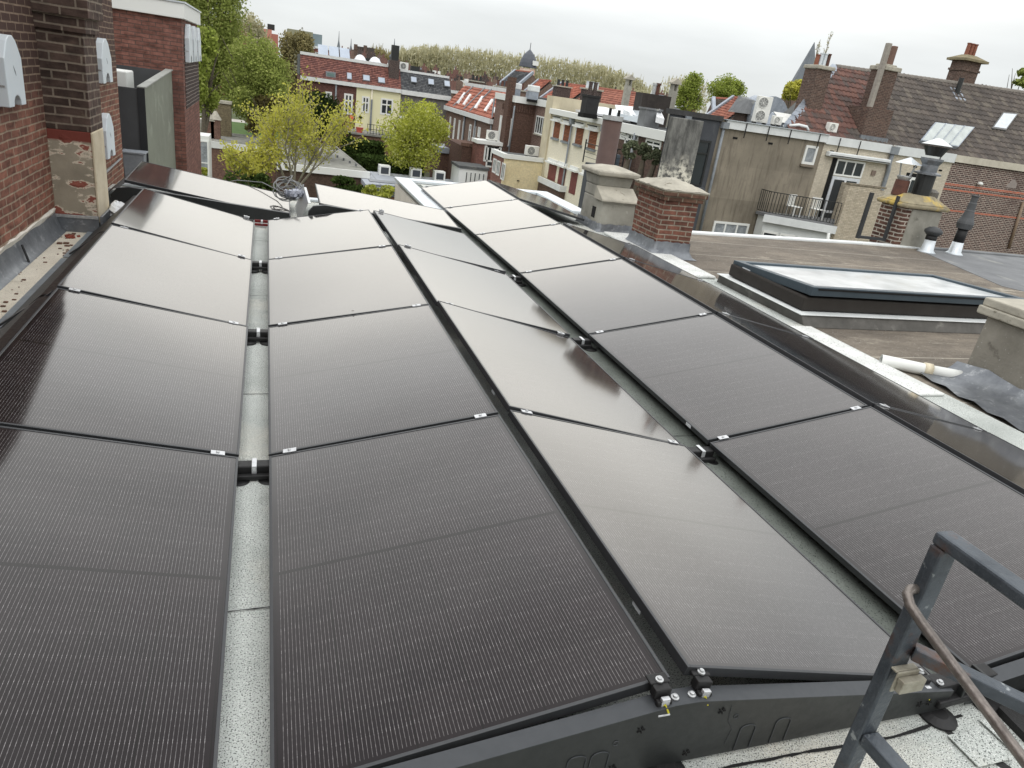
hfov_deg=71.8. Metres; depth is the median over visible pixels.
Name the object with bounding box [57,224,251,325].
solar panel
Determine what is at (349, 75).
roof window
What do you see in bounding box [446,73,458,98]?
house
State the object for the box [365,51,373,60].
house
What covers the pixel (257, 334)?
valley connector
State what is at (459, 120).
window
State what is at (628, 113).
glazed roof
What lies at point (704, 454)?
valley connector
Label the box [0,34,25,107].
vent cover
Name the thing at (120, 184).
wind deflector
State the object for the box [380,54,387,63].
house
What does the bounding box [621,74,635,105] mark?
capped chimney
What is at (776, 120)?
air conditioner
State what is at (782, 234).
window
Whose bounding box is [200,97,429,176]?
ground
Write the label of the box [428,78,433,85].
roof window
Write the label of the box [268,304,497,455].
solar panel
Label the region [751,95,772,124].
air conditioner
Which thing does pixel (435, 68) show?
house
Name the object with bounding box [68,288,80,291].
clamp
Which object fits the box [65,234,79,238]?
broken brick
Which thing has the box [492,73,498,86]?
house
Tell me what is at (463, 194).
solar panel
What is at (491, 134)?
air conditioner
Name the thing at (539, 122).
window
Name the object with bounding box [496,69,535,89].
tiled house
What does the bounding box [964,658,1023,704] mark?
side plate
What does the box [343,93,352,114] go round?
window
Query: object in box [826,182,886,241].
privacy wall
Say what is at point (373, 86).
red mansard row
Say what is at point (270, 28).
orange tower block
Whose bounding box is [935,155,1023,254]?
brown brick house
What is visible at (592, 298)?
solar panel
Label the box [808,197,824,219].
garden chair
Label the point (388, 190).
shrub
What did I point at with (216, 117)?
garden chimney
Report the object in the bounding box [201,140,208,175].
window
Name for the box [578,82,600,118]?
black chimney
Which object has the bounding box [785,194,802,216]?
garden chair
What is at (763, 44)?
sky
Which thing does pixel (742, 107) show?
zinc roofed hall
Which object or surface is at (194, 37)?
vent cover
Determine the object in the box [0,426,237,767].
solar panel
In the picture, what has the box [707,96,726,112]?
tiled house
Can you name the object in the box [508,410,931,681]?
solar panel
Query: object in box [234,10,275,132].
tree
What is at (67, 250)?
crumbs
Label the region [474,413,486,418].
clamp
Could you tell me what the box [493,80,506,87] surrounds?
row chimney
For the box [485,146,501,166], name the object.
window
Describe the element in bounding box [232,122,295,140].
lawn
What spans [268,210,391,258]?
solar panel
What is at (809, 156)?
window
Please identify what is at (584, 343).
valley connector
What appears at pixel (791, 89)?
yellow tree
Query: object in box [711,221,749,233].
window
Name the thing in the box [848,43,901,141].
roof chimney
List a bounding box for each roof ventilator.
[515,83,521,95]
[526,85,539,102]
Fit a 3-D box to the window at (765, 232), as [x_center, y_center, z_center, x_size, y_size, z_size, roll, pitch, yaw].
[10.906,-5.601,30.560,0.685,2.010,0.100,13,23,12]
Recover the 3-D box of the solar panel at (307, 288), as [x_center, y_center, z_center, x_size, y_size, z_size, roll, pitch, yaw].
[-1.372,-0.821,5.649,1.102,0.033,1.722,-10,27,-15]
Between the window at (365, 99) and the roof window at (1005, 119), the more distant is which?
the window at (365, 99)
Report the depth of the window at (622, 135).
42.42 m
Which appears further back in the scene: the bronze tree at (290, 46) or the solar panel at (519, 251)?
the bronze tree at (290, 46)
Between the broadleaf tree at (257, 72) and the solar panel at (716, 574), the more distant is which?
the broadleaf tree at (257, 72)
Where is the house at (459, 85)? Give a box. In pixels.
[455,77,463,90]
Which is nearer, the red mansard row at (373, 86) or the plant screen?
the plant screen
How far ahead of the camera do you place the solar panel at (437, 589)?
2.33 m
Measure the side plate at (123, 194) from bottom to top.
0.248 m
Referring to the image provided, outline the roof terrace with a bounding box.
[578,154,619,207]
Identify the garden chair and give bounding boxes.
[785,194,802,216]
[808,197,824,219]
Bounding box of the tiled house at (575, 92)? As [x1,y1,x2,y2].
[540,82,585,98]
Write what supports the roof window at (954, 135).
in the cream brick house at (962, 118)
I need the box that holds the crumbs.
[0,233,75,311]
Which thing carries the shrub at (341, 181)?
on the ground at (427, 174)
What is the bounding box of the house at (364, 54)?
[362,49,368,57]
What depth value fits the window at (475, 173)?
59.33 m
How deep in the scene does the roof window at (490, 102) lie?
69.20 m
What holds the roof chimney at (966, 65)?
on the cream brick house at (962, 118)
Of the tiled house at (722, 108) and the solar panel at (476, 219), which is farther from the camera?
the tiled house at (722, 108)
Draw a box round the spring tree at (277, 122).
[234,65,368,189]
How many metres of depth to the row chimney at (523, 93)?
65.61 m
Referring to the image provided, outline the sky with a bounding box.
[204,0,1023,113]
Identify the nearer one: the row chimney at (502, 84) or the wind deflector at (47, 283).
the wind deflector at (47, 283)
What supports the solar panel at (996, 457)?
on the terraced building at (970, 741)
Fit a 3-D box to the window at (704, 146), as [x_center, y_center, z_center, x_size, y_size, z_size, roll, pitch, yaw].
[7.626,-8.983,28.813,0.660,1.800,0.048,0,24,-19]
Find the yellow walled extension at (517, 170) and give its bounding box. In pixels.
[490,149,543,190]
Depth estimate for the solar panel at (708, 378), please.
4.73 m
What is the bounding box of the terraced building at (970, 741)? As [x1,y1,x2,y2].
[0,177,1023,767]
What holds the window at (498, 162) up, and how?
in the yellow walled extension at (517, 170)
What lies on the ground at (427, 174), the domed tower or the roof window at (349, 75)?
the domed tower
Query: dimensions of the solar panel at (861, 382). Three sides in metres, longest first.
1.722 x 1.102 x 0.033 m
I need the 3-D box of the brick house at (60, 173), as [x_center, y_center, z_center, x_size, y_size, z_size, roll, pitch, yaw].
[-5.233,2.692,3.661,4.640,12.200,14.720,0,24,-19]
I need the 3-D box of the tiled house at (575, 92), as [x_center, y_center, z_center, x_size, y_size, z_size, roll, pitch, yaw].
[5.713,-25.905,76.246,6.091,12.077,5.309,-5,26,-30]
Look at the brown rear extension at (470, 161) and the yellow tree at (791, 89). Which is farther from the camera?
the yellow tree at (791, 89)
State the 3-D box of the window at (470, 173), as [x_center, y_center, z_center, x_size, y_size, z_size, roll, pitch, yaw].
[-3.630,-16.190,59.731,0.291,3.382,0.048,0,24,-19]
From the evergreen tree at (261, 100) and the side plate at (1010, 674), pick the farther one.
the evergreen tree at (261, 100)
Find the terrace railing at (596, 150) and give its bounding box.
[582,139,623,166]
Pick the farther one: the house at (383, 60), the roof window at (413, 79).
the house at (383, 60)
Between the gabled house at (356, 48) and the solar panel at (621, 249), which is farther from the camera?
the gabled house at (356, 48)
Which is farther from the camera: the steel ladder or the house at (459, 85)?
the house at (459, 85)
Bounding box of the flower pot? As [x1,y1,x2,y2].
[356,127,362,132]
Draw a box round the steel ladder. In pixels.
[833,530,1023,767]
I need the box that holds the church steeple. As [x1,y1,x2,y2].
[781,42,814,106]
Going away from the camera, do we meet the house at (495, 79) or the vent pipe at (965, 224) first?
the vent pipe at (965, 224)
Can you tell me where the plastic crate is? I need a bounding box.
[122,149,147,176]
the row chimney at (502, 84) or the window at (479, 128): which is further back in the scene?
the row chimney at (502, 84)
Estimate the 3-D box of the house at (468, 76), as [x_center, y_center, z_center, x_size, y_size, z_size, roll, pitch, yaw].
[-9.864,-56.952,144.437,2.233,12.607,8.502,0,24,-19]
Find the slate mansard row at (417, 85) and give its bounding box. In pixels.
[399,66,450,171]
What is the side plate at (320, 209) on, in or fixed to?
on the terraced building at (970, 741)
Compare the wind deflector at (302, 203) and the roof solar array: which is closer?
the wind deflector at (302, 203)
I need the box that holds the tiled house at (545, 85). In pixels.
[525,79,552,96]
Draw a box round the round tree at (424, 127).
[376,96,452,172]
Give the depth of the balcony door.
31.37 m
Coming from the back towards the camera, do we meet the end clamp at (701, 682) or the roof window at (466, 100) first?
the roof window at (466, 100)
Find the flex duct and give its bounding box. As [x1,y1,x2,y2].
[782,123,809,130]
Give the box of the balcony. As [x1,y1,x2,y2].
[343,124,394,155]
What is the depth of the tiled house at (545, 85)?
84.25 m
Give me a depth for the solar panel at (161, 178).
8.30 m
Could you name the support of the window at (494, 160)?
in the yellow walled extension at (517, 170)
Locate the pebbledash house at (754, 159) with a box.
[695,119,829,233]
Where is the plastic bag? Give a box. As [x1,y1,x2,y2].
[109,200,124,215]
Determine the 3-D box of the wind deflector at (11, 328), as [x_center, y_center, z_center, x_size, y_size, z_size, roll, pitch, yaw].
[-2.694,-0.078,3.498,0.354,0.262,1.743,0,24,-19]
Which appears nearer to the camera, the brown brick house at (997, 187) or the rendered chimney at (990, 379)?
the rendered chimney at (990, 379)
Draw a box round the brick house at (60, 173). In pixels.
[0,0,123,289]
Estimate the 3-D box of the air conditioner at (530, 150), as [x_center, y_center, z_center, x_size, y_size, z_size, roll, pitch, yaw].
[1.539,-18.022,54.747,1.050,0.780,0.476,0,24,-19]
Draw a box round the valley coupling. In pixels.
[649,663,1000,767]
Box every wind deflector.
[0,232,103,327]
[0,295,49,351]
[63,195,135,257]
[108,174,128,191]
[295,187,310,216]
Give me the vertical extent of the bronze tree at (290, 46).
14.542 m
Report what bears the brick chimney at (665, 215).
on the terraced building at (970, 741)
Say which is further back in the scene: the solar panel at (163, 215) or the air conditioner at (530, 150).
the air conditioner at (530, 150)
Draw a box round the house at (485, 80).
[482,71,488,84]
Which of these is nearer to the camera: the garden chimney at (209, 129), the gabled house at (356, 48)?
the garden chimney at (209, 129)
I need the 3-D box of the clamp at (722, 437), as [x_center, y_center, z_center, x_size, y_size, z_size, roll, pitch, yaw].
[1.207,0.316,4.051,0.060,0.042,0.032,-9,26,-12]
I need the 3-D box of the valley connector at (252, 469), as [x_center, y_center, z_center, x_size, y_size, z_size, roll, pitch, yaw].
[-1.160,0.401,3.184,0.228,0.076,0.142,0,24,-19]
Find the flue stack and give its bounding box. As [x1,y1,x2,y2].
[855,138,951,247]
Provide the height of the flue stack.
3.020 m
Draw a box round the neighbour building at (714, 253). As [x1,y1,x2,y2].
[684,231,1023,432]
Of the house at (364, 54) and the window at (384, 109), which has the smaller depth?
the window at (384, 109)
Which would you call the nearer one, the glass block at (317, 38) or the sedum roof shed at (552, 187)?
the sedum roof shed at (552, 187)
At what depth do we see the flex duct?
29.93 m
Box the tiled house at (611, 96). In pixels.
[578,87,635,106]
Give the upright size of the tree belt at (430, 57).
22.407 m
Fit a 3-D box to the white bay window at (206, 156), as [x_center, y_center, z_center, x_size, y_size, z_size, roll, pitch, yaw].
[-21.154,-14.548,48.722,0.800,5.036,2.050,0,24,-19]
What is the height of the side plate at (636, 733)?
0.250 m
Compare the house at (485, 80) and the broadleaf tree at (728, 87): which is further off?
the broadleaf tree at (728, 87)
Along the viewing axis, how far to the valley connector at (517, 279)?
6.96 m
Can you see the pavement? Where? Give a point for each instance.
(234, 120)
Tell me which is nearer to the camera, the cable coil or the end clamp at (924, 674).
the end clamp at (924, 674)
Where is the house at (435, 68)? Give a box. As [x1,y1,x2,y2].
[433,65,440,73]
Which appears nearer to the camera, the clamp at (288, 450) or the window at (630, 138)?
the clamp at (288, 450)
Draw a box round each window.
[200,132,211,176]
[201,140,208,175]
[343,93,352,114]
[347,72,351,79]
[361,96,369,112]
[363,75,369,81]
[378,77,384,83]
[380,98,392,115]
[410,76,416,83]
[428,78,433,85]
[444,80,449,87]
[452,118,455,138]
[457,92,464,103]
[457,120,460,138]
[463,94,471,104]
[464,171,468,181]
[468,124,471,140]
[468,171,472,181]
[473,172,476,180]
[474,96,482,108]
[477,127,480,137]
[483,145,498,161]
[484,99,492,110]
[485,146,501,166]
[492,158,496,172]
[496,160,500,175]
[498,115,502,140]
[500,162,505,180]
[533,115,543,135]
[619,132,628,140]
[624,133,638,142]
[645,138,661,149]
[690,140,711,186]
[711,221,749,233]
[761,230,778,235]
[779,233,794,236]
[799,145,818,167]
[833,159,865,177]
[907,177,914,192]
[918,122,974,148]
[991,112,1017,130]
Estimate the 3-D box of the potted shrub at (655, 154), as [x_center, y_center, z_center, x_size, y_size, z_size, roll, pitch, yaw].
[5.983,-9.041,30.185,0.668,2.044,0.607,-10,29,-38]
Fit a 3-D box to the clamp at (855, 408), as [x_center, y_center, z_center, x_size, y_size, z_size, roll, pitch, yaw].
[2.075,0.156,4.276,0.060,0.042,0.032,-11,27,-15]
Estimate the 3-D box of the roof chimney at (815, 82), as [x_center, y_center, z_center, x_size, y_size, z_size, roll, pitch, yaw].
[13.207,-12.806,31.096,0.900,3.200,1.010,0,24,-19]
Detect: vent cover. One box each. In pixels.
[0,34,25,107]
[96,38,112,83]
[102,113,115,159]
[184,24,192,62]
[191,26,197,61]
[196,27,200,60]
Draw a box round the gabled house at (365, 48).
[363,45,373,54]
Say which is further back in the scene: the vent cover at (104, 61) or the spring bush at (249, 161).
the spring bush at (249, 161)
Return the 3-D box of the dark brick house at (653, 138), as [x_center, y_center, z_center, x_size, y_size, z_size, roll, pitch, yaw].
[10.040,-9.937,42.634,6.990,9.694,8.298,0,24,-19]
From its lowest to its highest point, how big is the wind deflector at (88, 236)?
0.262 m
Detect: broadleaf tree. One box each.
[177,0,254,114]
[197,25,220,132]
[215,33,295,136]
[675,71,706,111]
[706,73,747,102]
[1007,68,1023,89]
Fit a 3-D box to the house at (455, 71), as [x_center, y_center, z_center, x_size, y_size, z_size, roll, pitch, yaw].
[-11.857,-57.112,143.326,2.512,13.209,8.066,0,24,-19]
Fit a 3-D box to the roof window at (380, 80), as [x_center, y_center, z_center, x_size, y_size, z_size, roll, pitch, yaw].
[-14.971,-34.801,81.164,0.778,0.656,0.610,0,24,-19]
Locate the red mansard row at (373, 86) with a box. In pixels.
[297,51,401,148]
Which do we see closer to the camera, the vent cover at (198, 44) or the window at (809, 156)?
the vent cover at (198, 44)
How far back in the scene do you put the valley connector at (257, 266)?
6.17 m
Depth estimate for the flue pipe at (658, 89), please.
43.99 m
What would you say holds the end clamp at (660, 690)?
on the side plate at (636, 733)
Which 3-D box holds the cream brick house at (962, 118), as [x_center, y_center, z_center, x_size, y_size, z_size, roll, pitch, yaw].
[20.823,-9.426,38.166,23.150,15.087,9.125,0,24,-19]
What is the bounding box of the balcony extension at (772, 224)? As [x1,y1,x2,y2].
[753,211,836,238]
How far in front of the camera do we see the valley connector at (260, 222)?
7.78 m
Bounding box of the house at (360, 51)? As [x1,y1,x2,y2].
[357,47,363,54]
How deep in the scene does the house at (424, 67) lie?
166.06 m
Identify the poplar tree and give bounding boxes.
[814,39,820,61]
[823,31,832,52]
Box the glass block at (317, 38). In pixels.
[287,28,321,73]
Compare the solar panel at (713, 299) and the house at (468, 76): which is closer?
the solar panel at (713, 299)
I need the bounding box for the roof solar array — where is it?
[318,44,349,58]
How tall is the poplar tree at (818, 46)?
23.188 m
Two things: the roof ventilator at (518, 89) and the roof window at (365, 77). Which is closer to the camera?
the roof ventilator at (518, 89)
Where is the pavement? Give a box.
[200,115,283,126]
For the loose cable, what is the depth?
9.07 m
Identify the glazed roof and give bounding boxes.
[614,105,663,123]
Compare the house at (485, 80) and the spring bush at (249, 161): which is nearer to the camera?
the spring bush at (249, 161)
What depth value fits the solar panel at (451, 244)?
7.41 m
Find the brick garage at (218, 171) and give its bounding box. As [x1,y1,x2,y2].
[211,133,293,189]
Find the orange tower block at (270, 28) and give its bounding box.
[212,19,277,94]
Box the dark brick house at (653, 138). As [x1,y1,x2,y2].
[617,122,666,219]
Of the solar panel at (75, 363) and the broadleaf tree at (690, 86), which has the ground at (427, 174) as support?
the broadleaf tree at (690, 86)
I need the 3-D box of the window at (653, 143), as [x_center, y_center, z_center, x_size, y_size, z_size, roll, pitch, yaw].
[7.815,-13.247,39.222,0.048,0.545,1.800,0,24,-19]
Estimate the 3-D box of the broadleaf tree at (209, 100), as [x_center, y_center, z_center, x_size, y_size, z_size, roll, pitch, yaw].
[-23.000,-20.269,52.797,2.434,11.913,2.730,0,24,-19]
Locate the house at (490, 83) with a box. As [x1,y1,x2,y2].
[481,73,492,85]
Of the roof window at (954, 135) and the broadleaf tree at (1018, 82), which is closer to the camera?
the roof window at (954, 135)
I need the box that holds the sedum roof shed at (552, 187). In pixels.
[537,176,566,199]
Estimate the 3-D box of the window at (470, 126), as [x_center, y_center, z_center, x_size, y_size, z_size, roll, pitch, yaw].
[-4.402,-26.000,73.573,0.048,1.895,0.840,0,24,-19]
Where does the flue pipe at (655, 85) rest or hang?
on the cream shuttered house at (567, 131)
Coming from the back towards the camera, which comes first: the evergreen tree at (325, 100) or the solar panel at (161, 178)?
the evergreen tree at (325, 100)
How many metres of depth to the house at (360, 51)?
169.46 m
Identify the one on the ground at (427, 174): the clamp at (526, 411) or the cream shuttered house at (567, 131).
the cream shuttered house at (567, 131)
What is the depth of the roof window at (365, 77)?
80.53 m
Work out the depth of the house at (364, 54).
136.82 m
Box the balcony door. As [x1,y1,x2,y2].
[820,176,859,217]
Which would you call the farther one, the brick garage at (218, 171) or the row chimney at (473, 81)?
the row chimney at (473, 81)
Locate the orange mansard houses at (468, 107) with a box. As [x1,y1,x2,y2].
[443,82,546,142]
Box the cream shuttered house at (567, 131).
[539,95,666,206]
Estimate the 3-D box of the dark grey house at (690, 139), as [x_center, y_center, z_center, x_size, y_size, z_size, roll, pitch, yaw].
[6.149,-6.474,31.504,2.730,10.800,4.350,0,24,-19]
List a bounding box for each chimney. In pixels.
[206,115,214,138]
[210,111,221,138]
[216,100,231,136]
[388,45,399,78]
[468,75,484,84]
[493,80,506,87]
[519,83,525,96]
[552,79,572,97]
[575,164,640,232]
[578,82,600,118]
[580,81,603,102]
[595,108,623,164]
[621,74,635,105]
[625,177,709,260]
[637,106,662,128]
[666,78,681,126]
[794,53,835,110]
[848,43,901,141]
[920,297,1023,430]
[946,43,988,83]
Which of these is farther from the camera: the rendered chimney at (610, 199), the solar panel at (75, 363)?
the rendered chimney at (610, 199)
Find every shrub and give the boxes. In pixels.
[201,167,207,175]
[223,169,275,191]
[330,175,364,192]
[361,184,394,197]
[622,140,639,169]
[633,142,652,193]
[646,148,661,177]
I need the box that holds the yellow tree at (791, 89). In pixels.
[781,79,801,108]
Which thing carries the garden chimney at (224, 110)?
on the ground at (427, 174)
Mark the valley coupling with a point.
(941, 719)
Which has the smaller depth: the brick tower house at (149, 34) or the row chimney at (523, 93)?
the brick tower house at (149, 34)
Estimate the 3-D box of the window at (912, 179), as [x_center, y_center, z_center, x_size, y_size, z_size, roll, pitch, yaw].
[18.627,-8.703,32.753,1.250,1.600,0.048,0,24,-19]
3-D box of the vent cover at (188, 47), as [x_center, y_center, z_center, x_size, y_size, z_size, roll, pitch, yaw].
[-5.704,-6.009,12.486,0.076,0.610,0.603,0,24,-19]
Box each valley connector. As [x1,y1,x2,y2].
[236,458,268,486]
[247,328,267,345]
[251,260,267,272]
[255,219,267,225]
[508,275,525,285]
[572,336,596,351]
[688,445,717,464]
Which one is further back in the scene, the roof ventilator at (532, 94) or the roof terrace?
the roof ventilator at (532, 94)
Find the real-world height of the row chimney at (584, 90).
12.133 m
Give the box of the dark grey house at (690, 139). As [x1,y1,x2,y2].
[657,108,729,230]
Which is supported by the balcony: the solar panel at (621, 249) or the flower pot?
the flower pot
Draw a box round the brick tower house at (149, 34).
[112,0,201,174]
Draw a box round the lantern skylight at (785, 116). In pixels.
[766,112,790,126]
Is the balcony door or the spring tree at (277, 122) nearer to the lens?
the balcony door
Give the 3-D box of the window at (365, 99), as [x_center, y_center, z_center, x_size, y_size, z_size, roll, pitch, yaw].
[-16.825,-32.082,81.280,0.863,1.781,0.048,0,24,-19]
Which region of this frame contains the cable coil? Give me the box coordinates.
[272,175,303,201]
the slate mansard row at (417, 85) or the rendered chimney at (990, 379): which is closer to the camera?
the rendered chimney at (990, 379)
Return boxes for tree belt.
[369,43,390,59]
[387,43,647,92]
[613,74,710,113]
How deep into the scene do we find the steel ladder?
1.45 m
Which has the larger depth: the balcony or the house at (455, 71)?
the house at (455, 71)
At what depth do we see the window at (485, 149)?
61.90 m
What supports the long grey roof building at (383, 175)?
on the ground at (427, 174)
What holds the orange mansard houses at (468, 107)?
on the ground at (427, 174)
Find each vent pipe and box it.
[916,226,942,253]
[945,195,979,255]
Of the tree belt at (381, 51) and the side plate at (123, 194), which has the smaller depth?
the side plate at (123, 194)
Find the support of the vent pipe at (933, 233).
on the neighbour building at (714, 253)
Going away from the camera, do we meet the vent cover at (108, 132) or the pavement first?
the vent cover at (108, 132)
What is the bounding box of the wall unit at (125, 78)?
[117,69,133,87]
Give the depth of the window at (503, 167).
53.15 m
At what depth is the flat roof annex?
54.77 m
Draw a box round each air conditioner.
[400,62,408,69]
[486,130,498,140]
[524,145,539,156]
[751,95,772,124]
[770,115,782,126]
[825,122,838,132]
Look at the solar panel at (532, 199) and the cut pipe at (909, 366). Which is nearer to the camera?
the cut pipe at (909, 366)
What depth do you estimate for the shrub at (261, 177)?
39.16 m
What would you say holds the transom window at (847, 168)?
in the cream brick house at (962, 118)
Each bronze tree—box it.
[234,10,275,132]
[278,27,314,106]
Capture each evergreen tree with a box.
[244,94,286,134]
[284,89,353,158]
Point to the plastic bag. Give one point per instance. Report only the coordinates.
(115, 206)
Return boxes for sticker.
[632,601,639,614]
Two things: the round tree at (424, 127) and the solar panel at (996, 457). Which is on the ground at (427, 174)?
the round tree at (424, 127)
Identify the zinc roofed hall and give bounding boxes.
[728,95,786,123]
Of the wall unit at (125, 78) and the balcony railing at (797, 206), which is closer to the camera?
the wall unit at (125, 78)
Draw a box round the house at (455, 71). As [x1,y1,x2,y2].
[451,66,466,85]
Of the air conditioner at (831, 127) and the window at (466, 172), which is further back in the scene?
the window at (466, 172)
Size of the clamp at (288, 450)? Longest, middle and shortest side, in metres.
0.060 x 0.042 x 0.032 m
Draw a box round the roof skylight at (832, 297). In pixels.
[717,260,1023,333]
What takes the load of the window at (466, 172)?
in the brown rear extension at (470, 161)
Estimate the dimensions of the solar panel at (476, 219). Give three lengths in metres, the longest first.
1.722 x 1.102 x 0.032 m
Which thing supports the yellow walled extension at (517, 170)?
on the ground at (427, 174)
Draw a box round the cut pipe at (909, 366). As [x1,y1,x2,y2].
[879,354,962,376]
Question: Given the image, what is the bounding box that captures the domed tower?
[519,44,538,74]
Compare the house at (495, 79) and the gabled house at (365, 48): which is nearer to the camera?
the house at (495, 79)
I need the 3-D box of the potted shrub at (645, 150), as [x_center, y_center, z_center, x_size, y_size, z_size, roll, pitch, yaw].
[5.529,-9.256,30.283,0.661,2.152,0.629,12,23,9]
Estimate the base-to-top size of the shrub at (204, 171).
3.626 m
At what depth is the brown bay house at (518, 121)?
60.95 m
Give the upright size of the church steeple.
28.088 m
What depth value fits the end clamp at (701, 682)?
2.03 m
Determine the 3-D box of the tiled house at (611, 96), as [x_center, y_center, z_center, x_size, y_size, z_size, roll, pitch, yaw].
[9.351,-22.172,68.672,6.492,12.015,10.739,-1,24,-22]
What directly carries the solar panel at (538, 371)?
on the terraced building at (970, 741)
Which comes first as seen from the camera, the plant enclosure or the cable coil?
the cable coil
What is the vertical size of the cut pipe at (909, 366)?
0.118 m
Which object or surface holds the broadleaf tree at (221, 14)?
on the ground at (427, 174)
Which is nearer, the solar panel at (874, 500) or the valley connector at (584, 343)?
the solar panel at (874, 500)
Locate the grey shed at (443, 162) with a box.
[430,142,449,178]
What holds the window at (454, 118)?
in the orange mansard houses at (468, 107)
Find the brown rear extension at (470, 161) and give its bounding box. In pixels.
[445,137,502,182]
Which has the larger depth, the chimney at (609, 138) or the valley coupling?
the chimney at (609, 138)
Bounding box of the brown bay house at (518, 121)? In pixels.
[490,77,546,156]
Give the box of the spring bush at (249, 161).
[217,136,287,180]
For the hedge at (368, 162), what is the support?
on the ground at (427, 174)
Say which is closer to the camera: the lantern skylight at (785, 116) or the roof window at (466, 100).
the lantern skylight at (785, 116)
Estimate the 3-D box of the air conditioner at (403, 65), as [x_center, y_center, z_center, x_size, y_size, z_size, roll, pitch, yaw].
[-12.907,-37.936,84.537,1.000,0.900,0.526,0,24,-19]
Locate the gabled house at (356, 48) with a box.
[350,44,362,55]
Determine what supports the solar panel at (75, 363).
on the terraced building at (970, 741)
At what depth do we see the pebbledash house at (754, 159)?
29.93 m
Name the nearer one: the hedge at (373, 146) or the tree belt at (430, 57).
the hedge at (373, 146)
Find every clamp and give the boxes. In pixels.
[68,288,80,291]
[211,450,224,455]
[283,447,295,452]
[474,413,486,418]
[521,409,532,413]
[645,672,671,716]
[690,668,712,705]
[717,435,728,439]
[850,406,860,409]
[918,667,931,699]
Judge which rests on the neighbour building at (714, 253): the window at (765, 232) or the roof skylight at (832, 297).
the roof skylight at (832, 297)
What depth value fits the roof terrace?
42.73 m
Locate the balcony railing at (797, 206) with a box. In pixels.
[757,189,841,223]
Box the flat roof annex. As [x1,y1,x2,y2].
[276,143,369,197]
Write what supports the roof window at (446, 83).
in the slate mansard row at (417, 85)
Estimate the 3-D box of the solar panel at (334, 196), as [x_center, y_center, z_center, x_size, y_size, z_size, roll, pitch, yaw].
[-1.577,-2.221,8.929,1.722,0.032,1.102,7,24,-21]
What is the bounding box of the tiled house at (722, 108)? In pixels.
[706,95,737,119]
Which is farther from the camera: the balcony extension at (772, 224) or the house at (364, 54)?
the house at (364, 54)
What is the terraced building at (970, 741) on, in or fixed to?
on the ground at (427, 174)
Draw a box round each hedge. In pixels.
[341,137,385,160]
[356,153,424,176]
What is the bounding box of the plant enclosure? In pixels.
[116,64,175,177]
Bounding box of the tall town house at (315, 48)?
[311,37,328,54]
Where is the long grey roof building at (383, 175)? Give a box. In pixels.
[361,164,452,199]
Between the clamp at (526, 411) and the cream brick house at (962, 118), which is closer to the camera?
the clamp at (526, 411)
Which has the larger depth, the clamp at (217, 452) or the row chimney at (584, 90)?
the row chimney at (584, 90)
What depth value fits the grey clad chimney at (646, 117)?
40.59 m
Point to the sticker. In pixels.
(635, 607)
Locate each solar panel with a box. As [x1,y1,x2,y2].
[0,288,247,457]
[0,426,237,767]
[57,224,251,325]
[111,188,254,258]
[124,161,290,217]
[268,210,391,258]
[268,246,428,326]
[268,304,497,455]
[269,414,669,767]
[315,183,461,232]
[373,210,505,272]
[398,244,569,336]
[421,180,516,209]
[437,300,681,444]
[444,199,559,236]
[476,224,620,275]
[488,179,584,220]
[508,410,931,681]
[520,259,711,336]
[563,223,705,281]
[589,314,867,444]
[624,258,813,338]
[710,406,1023,667]
[717,312,986,431]
[873,404,1023,493]
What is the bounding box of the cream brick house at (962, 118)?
[783,63,1023,241]
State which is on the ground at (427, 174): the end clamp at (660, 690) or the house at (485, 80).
the house at (485, 80)
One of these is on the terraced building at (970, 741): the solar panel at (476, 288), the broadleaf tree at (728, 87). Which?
the solar panel at (476, 288)
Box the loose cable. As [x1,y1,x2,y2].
[230,180,282,193]
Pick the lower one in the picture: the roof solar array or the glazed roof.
the glazed roof
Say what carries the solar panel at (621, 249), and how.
on the terraced building at (970, 741)
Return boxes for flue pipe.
[651,83,657,93]
[655,83,660,94]
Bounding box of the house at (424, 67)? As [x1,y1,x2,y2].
[420,63,426,72]
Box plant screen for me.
[630,92,671,127]
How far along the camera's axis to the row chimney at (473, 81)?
83.47 m
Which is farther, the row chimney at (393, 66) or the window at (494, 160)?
the row chimney at (393, 66)
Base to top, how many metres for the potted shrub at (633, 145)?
2.172 m
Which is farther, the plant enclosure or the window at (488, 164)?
the window at (488, 164)
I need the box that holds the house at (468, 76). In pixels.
[462,72,471,82]
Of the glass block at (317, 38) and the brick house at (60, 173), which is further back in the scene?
the glass block at (317, 38)
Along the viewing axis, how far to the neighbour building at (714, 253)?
11.11 m
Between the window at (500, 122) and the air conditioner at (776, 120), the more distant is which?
the window at (500, 122)
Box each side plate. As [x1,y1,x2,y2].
[111,186,288,219]
[308,204,460,231]
[383,679,953,767]
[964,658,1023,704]
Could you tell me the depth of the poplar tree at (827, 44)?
102.08 m
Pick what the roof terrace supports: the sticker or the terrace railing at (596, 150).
the terrace railing at (596, 150)

